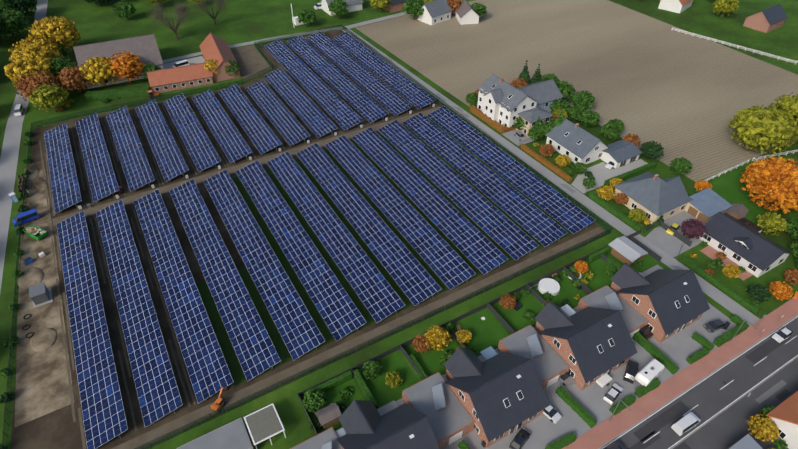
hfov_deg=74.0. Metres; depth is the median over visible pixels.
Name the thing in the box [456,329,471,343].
tree
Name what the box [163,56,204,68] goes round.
farm yard
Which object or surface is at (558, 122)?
conifer
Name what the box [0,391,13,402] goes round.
verge bush
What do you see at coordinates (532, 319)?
bush
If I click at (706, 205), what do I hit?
garage
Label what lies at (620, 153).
garage
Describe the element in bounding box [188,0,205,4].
tree
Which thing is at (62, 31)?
tree
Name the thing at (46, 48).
tree
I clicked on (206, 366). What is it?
solar table
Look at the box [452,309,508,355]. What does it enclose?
garden lawn
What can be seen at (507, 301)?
tree
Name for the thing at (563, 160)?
tree
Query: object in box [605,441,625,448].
road car
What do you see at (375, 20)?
top road
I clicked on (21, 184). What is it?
cable drums
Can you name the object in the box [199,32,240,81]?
farm barn
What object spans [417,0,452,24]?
house
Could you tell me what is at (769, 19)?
house
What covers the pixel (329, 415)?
garden shed
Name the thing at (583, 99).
tree
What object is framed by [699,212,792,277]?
house
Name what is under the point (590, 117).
tree
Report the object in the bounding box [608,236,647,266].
shed
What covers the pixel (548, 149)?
tree
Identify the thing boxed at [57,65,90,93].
tree
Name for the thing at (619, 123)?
tree
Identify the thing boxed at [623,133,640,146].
tree
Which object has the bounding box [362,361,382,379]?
tree
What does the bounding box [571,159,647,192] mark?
driveway
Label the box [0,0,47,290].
road
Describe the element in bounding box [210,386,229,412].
orange excavator
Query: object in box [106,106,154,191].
solar table
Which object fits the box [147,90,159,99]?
farm tractor
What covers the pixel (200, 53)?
farm drive
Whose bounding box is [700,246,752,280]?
terrace
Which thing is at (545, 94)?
house
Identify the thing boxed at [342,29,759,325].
road
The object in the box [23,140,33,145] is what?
verge bush
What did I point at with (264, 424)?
flat-roofed building
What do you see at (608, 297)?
garage
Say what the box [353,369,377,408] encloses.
hedge
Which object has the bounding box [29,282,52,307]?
transformer station
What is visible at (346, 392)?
bush
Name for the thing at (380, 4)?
tree
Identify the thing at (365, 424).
row house
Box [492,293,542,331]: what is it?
garden lawn
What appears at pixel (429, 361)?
garden lawn
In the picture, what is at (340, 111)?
solar table
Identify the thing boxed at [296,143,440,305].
solar table
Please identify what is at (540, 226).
solar table
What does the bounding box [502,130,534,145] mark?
driveway
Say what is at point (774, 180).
tree
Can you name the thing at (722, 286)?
hedge
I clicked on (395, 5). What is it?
house
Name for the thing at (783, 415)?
house
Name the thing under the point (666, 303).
row house
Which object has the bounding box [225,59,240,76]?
tree
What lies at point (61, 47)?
tree
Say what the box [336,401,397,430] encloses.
patio
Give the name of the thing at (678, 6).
house
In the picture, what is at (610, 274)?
bush
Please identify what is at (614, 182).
tree
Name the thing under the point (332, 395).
garden lawn
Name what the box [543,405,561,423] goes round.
car
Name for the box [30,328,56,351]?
soil mound
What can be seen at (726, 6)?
tree
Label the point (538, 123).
conifer
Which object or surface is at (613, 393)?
white car
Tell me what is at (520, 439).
black car
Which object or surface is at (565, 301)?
bush
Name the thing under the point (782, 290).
tree
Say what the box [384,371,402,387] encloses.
tree
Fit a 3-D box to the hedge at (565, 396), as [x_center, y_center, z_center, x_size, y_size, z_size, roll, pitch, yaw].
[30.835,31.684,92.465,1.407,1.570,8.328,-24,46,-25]
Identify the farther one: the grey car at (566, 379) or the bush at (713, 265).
the bush at (713, 265)
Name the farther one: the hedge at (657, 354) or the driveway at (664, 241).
the driveway at (664, 241)
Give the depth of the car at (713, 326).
105.31 m
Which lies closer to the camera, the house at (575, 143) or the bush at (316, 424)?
the bush at (316, 424)
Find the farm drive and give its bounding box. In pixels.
[162,27,342,62]
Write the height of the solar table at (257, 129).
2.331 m
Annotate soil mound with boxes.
[17,267,44,288]
[24,164,38,180]
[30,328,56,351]
[32,178,46,189]
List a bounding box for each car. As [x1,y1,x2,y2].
[14,104,23,115]
[314,3,321,9]
[509,428,530,448]
[514,131,525,140]
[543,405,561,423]
[559,372,574,386]
[603,383,622,404]
[605,161,614,168]
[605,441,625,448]
[666,223,679,235]
[703,319,724,332]
[772,327,792,342]
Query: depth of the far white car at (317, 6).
244.41 m
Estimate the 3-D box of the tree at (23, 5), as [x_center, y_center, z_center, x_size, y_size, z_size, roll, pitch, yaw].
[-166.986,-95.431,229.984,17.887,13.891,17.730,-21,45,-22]
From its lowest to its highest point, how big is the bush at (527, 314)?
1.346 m
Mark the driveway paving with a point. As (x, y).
(679, 348)
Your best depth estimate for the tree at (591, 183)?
139.88 m
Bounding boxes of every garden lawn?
[302,379,364,432]
[359,351,419,407]
[404,340,457,376]
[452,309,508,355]
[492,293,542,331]
[531,273,585,307]
[581,259,612,291]
[606,253,656,272]
[641,227,655,236]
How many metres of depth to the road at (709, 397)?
95.89 m
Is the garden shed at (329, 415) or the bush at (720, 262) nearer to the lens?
the garden shed at (329, 415)
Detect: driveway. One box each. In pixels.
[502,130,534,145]
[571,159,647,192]
[645,210,704,257]
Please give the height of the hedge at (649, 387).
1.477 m
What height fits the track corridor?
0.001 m
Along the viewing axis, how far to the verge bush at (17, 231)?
126.40 m
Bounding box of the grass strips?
[196,119,589,385]
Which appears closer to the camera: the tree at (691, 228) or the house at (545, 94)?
the tree at (691, 228)
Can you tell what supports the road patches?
on the ground at (244, 20)
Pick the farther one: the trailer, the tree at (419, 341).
the tree at (419, 341)
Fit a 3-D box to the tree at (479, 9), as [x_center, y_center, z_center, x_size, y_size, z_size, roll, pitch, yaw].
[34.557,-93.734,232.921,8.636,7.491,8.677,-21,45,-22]
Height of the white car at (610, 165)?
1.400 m
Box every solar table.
[44,123,81,213]
[57,211,127,448]
[75,113,118,201]
[96,200,182,426]
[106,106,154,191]
[134,189,232,403]
[135,99,188,181]
[163,93,220,171]
[169,179,280,380]
[192,90,251,162]
[203,170,324,360]
[218,84,281,153]
[236,160,366,340]
[245,80,309,145]
[264,40,363,130]
[264,68,336,137]
[266,152,404,322]
[285,35,388,122]
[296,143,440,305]
[306,31,412,115]
[324,135,475,289]
[332,32,434,108]
[352,127,507,274]
[378,120,538,260]
[402,113,567,246]
[427,106,594,233]
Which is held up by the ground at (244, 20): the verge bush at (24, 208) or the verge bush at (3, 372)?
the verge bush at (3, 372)
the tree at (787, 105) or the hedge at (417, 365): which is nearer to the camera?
the hedge at (417, 365)
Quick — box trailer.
[594,373,612,388]
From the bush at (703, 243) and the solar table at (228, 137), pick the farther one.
the solar table at (228, 137)
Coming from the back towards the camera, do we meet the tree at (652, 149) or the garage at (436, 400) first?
the tree at (652, 149)
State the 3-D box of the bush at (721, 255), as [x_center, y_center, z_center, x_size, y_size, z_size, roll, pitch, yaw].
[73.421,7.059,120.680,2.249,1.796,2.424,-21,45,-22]
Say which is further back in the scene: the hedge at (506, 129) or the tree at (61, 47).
the tree at (61, 47)
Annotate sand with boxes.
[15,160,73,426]
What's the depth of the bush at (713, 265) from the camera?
117.92 m
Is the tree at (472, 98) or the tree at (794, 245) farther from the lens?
the tree at (472, 98)
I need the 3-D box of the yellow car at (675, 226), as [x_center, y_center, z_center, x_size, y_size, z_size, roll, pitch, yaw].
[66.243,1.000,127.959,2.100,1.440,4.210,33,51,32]
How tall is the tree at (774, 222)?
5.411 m
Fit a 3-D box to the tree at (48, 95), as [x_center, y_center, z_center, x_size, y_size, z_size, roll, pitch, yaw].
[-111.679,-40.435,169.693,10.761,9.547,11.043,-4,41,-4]
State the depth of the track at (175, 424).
102.65 m
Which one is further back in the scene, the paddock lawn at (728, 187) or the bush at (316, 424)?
the paddock lawn at (728, 187)
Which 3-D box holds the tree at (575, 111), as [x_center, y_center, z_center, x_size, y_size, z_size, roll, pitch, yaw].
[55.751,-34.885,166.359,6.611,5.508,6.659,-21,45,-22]
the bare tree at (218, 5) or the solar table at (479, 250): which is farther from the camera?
the bare tree at (218, 5)
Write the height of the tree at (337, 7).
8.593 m
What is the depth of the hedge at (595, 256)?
120.39 m
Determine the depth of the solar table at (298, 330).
116.10 m
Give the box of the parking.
[723,429,788,448]
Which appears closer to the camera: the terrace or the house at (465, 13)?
the terrace
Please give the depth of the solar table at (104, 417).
102.04 m
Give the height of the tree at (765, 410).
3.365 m
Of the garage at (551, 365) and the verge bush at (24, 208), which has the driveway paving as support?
the garage at (551, 365)
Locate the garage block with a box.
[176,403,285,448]
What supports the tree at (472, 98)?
on the plowed field
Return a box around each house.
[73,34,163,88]
[320,0,362,15]
[337,399,439,448]
[382,0,407,12]
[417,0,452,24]
[444,347,549,447]
[455,0,479,24]
[477,73,537,127]
[516,106,552,137]
[517,79,562,113]
[535,301,637,389]
[546,118,608,163]
[610,263,709,342]
[614,171,692,223]
[658,0,692,13]
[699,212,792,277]
[743,3,787,32]
[767,391,797,448]
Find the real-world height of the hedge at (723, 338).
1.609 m
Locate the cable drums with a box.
[17,174,25,191]
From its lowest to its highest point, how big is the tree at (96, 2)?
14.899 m
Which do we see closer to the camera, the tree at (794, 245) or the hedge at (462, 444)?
the hedge at (462, 444)
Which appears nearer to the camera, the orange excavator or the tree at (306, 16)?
the orange excavator
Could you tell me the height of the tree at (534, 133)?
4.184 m
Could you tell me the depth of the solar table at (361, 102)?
186.15 m
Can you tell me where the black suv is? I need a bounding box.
[623,360,638,383]
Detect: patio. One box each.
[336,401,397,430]
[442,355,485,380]
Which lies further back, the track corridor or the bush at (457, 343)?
the track corridor
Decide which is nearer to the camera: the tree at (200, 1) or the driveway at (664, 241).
the driveway at (664, 241)
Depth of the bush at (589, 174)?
144.76 m
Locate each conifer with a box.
[445,322,453,331]
[517,60,529,84]
[530,64,541,84]
[533,116,541,128]
[554,111,564,126]
[656,214,663,225]
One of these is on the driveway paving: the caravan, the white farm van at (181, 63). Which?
the caravan
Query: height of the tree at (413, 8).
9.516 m
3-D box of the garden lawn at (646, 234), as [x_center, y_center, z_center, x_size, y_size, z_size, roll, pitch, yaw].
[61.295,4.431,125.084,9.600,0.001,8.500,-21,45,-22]
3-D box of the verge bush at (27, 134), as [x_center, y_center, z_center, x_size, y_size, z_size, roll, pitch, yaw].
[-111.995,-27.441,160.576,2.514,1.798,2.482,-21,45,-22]
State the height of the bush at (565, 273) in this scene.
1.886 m
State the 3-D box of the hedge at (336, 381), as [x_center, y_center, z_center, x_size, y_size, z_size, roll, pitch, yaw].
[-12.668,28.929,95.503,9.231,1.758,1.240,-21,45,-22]
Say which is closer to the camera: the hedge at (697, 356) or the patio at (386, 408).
the patio at (386, 408)
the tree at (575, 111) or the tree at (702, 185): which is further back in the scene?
the tree at (575, 111)
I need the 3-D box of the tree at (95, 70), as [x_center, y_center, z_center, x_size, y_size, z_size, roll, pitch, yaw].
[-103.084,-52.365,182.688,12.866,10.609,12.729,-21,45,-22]
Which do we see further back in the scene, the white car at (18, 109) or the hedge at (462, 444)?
the white car at (18, 109)
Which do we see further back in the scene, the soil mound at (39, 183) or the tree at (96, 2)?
the tree at (96, 2)
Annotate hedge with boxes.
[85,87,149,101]
[304,370,352,394]
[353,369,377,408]
[409,354,427,379]
[458,439,469,448]
[470,105,503,132]
[502,126,515,132]
[521,144,571,181]
[545,432,576,448]
[555,386,596,427]
[587,246,611,262]
[589,192,645,234]
[604,162,656,185]
[606,257,621,271]
[609,394,635,414]
[632,332,678,374]
[634,378,660,397]
[680,256,759,313]
[686,347,709,363]
[691,332,714,350]
[713,322,748,346]
[730,314,746,325]
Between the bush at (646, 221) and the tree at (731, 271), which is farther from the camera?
the bush at (646, 221)
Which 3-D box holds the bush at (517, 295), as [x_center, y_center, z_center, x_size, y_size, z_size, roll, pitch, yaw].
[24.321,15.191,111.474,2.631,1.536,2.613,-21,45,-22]
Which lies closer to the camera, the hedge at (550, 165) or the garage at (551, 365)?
the garage at (551, 365)
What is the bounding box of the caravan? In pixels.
[634,359,664,389]
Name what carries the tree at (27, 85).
on the ground at (244, 20)
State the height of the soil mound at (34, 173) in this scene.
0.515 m
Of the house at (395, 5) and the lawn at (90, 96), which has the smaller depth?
the lawn at (90, 96)
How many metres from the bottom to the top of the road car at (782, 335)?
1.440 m
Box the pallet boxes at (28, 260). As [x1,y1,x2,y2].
[23,189,91,264]
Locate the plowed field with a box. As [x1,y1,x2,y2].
[356,0,797,181]
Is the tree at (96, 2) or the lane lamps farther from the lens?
the tree at (96, 2)
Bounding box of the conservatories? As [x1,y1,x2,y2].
[335,304,575,437]
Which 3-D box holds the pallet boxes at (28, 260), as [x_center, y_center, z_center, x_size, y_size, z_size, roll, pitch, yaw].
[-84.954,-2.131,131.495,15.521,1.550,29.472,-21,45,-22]
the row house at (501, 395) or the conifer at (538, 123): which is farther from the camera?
the conifer at (538, 123)
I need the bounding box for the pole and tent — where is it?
[291,4,306,27]
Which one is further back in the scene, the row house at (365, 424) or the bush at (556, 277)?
the bush at (556, 277)
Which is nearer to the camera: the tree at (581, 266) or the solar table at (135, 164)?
the tree at (581, 266)
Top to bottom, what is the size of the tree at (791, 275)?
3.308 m
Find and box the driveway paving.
[395,264,736,448]
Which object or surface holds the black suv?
on the driveway paving
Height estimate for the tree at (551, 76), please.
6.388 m
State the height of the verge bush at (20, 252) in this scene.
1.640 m
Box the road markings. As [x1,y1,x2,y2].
[602,316,797,448]
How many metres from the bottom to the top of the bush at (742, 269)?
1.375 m
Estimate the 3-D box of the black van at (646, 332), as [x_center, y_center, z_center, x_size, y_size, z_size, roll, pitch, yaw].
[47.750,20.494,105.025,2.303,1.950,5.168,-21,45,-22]
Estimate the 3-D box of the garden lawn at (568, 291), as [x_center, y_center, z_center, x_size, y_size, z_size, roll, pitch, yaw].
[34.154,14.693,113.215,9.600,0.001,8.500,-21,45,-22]
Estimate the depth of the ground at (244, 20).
177.47 m
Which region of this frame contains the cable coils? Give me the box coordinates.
[22,314,33,337]
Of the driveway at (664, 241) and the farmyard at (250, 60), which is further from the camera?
the farmyard at (250, 60)
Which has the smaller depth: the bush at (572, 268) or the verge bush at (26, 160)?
the bush at (572, 268)
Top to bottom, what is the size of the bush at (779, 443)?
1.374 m
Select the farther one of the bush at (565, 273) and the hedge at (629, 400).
the bush at (565, 273)
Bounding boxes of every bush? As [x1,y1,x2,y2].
[0,367,10,377]
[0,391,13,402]
[3,336,20,347]
[8,302,19,310]
[12,249,23,256]
[12,270,24,277]
[15,226,24,234]
[18,205,28,212]
[20,192,28,197]
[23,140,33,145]
[23,158,31,163]
[25,131,33,136]
[309,417,322,430]
[336,400,347,413]
[339,387,352,399]
[439,356,447,366]
[444,350,454,358]
[455,339,468,345]
[511,292,519,300]
[520,288,529,295]
[522,310,534,319]
[529,314,536,323]
[541,292,552,299]
[551,274,561,282]
[561,269,572,276]
[562,299,568,305]
[569,265,577,272]
[570,278,580,286]
[579,277,587,284]
[584,171,592,177]
[585,271,593,279]
[605,265,617,272]
[605,270,615,277]
[633,259,640,265]
[643,218,649,224]
[700,241,707,245]
[705,261,718,269]
[705,268,713,274]
[713,258,723,265]
[715,251,726,259]
[738,266,745,272]
[773,438,787,448]
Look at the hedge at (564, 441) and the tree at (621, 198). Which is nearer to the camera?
the hedge at (564, 441)
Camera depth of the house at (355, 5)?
241.55 m
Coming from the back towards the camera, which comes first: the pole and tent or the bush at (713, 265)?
the pole and tent
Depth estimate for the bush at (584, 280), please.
114.22 m
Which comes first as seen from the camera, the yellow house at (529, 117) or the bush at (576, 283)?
the bush at (576, 283)
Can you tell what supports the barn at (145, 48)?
on the ground at (244, 20)
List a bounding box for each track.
[112,227,603,448]
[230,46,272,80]
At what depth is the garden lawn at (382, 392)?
97.14 m
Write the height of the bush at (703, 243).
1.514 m
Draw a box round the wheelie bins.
[481,321,730,446]
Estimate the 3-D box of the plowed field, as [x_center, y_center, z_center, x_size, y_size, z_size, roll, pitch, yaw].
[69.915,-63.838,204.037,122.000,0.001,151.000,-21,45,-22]
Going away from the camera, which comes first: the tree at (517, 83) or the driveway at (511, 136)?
the driveway at (511, 136)
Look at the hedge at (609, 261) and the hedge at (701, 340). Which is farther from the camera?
the hedge at (609, 261)
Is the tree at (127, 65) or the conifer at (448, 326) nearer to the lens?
the conifer at (448, 326)
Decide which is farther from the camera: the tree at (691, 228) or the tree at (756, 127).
the tree at (756, 127)
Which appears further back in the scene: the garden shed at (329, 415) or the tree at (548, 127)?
the tree at (548, 127)
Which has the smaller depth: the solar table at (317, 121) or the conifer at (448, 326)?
the conifer at (448, 326)
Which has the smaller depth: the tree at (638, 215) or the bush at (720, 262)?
the bush at (720, 262)
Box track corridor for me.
[52,107,439,225]
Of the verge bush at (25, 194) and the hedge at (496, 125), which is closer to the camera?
the verge bush at (25, 194)
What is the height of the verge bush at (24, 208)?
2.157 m
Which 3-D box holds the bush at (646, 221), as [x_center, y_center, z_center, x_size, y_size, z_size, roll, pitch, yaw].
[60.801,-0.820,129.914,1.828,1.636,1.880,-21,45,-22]
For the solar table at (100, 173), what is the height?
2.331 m
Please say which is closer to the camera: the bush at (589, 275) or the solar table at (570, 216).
the bush at (589, 275)
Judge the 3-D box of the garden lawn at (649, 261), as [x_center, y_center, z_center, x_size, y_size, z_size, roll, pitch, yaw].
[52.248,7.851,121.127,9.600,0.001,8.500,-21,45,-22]
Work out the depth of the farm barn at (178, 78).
183.48 m
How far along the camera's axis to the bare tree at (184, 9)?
212.40 m
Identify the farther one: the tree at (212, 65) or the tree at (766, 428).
the tree at (212, 65)
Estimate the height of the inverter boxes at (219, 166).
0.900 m
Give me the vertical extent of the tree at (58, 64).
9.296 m
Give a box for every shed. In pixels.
[315,403,341,428]
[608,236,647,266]
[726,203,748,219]
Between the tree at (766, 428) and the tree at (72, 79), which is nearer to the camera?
the tree at (766, 428)
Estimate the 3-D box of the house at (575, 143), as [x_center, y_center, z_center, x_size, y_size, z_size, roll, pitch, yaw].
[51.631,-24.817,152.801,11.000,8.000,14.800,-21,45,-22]
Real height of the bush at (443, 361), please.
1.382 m
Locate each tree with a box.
[0,0,15,10]
[0,7,29,39]
[0,16,7,42]
[4,53,54,86]
[8,36,62,62]
[9,0,37,15]
[14,71,61,101]
[28,16,80,53]
[29,83,68,111]
[50,56,76,78]
[53,42,69,58]
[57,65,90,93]
[79,56,118,86]
[81,0,110,5]
[106,50,144,82]
[112,0,135,19]
[141,63,160,79]
[144,0,193,39]
[148,0,166,6]
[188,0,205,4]
[193,0,229,24]
[204,59,220,73]
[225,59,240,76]
[297,8,316,26]
[302,389,326,412]
[328,0,349,18]
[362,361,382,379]
[370,0,390,11]
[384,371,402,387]
[401,0,424,19]
[412,333,429,352]
[424,325,451,350]
[447,0,462,15]
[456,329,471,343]
[465,92,477,103]
[471,2,486,18]
[499,294,515,309]
[510,78,528,87]
[513,117,525,130]
[528,126,543,139]
[539,144,554,156]
[541,73,559,81]
[541,121,554,138]
[550,98,570,112]
[551,108,567,118]
[554,81,575,100]
[555,154,570,166]
[567,104,586,121]
[571,90,594,108]
[572,162,586,173]
[574,260,588,273]
[579,109,599,126]
[582,178,595,188]
[597,186,615,200]
[599,123,621,140]
[607,118,624,131]
[609,178,623,188]
[615,193,628,204]
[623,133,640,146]
[628,208,645,221]
[639,141,663,159]
[669,157,692,174]
[680,218,707,238]
[694,180,712,190]
[712,0,739,17]
[722,264,740,278]
[728,106,797,154]
[740,156,797,213]
[746,414,779,441]
[747,284,771,301]
[757,212,787,235]
[759,405,775,417]
[769,92,797,140]
[769,281,793,300]
[783,268,797,285]
[786,217,797,240]
[789,241,797,256]
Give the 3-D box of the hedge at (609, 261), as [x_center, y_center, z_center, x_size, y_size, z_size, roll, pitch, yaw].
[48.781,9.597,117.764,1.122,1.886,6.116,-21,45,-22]
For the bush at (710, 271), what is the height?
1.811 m
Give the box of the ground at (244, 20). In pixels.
[0,0,797,448]
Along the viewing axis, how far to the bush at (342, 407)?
91.76 m
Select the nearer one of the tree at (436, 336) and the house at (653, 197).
the tree at (436, 336)
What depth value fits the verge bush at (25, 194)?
137.69 m
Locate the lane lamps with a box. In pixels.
[518,132,765,329]
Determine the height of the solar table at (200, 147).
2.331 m
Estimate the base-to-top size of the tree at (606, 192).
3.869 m
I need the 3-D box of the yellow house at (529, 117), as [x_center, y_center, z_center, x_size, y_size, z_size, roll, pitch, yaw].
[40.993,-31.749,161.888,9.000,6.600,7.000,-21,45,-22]
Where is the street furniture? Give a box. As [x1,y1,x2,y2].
[609,315,797,421]
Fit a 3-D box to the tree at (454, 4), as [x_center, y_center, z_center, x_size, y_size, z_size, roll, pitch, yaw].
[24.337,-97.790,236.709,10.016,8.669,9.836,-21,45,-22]
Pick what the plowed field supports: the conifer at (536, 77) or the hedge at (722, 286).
the conifer at (536, 77)
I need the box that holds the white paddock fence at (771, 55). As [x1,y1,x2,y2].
[671,28,797,187]
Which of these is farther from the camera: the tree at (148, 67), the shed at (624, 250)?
the tree at (148, 67)
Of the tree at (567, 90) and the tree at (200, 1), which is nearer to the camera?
the tree at (567, 90)
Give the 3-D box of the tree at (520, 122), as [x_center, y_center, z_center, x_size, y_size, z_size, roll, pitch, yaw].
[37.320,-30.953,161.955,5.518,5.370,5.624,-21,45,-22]
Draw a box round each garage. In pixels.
[290,427,343,448]
[402,372,474,448]
[498,325,569,388]
[577,285,648,337]
[600,140,641,168]
[685,188,732,222]
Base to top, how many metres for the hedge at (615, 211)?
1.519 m
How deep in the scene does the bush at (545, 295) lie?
111.41 m
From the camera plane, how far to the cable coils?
106.08 m
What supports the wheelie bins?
on the driveway paving
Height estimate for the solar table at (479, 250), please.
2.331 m
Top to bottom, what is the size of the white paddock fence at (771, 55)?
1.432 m
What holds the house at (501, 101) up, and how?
on the ground at (244, 20)
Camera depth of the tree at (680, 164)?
143.78 m
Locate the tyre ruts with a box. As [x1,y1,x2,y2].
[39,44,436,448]
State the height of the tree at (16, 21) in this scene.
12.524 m
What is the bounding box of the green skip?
[23,224,46,240]
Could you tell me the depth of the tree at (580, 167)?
144.58 m
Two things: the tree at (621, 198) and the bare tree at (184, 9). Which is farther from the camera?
the bare tree at (184, 9)
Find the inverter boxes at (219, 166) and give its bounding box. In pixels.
[78,104,434,209]
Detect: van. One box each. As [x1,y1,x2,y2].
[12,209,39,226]
[172,60,188,67]
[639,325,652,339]
[671,412,700,435]
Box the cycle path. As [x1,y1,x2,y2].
[562,297,797,448]
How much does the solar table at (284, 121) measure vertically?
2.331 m
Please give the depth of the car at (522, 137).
159.47 m
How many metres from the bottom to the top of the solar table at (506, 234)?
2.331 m
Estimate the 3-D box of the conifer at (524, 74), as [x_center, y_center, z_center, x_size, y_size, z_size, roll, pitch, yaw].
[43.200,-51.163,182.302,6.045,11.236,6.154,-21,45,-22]
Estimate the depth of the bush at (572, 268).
117.23 m
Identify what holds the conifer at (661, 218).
on the ground at (244, 20)
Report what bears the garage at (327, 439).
on the driveway paving
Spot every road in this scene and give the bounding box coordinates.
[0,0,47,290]
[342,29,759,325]
[345,0,462,28]
[601,316,797,448]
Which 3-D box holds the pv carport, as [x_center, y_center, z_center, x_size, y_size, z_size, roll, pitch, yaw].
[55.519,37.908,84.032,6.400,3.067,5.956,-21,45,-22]
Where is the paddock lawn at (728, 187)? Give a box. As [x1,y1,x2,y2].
[709,165,782,224]
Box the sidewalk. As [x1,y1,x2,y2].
[671,357,797,448]
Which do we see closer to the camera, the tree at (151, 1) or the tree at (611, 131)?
the tree at (611, 131)
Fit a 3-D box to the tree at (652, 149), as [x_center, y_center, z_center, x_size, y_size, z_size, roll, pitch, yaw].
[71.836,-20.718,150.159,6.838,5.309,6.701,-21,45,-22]
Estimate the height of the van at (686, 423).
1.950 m
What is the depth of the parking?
88.23 m
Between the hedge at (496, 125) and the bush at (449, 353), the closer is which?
the bush at (449, 353)
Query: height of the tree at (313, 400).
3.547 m
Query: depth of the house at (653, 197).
131.20 m
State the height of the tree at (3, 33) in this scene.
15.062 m
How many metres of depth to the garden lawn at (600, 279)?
116.94 m
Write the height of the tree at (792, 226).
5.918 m
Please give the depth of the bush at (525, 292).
111.65 m
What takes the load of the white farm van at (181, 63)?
on the farm yard at (196, 60)
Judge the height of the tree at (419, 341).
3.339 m
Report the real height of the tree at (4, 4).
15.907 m
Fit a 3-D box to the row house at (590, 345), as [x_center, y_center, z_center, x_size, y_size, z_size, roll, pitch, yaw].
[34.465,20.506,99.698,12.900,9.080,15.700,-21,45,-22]
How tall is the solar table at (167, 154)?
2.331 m
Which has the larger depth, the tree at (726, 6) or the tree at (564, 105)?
the tree at (726, 6)
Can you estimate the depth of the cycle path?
96.85 m
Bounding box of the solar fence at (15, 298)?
[1,24,612,448]
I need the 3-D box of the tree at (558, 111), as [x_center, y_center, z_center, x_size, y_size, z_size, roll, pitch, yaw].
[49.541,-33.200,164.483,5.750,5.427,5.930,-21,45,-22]
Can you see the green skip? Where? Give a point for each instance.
(34, 232)
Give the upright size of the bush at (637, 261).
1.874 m
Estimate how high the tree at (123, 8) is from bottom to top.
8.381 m
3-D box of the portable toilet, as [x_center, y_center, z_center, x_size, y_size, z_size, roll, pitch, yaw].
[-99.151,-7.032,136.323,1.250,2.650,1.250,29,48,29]
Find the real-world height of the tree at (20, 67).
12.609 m
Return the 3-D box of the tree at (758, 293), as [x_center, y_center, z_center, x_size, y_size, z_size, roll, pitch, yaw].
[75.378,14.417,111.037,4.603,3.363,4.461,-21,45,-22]
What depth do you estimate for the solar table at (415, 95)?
191.55 m
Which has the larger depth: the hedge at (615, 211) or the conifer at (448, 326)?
the hedge at (615, 211)
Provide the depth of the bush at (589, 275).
115.57 m
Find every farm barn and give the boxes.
[147,62,213,92]
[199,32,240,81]
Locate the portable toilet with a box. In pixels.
[8,192,18,202]
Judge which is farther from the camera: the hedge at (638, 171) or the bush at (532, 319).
the hedge at (638, 171)
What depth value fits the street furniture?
97.82 m
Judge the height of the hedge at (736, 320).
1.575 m
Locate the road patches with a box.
[352,34,790,448]
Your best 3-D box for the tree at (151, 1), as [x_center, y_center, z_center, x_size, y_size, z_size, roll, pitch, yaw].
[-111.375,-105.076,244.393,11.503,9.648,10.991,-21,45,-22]
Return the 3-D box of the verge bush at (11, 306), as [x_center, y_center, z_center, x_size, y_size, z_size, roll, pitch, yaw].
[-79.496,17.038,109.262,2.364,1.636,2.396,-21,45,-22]
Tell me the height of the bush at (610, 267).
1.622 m
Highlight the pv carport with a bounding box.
[729,434,762,448]
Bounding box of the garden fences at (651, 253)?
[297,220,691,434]
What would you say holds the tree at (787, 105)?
on the plowed field
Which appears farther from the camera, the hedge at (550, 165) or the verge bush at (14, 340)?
the hedge at (550, 165)

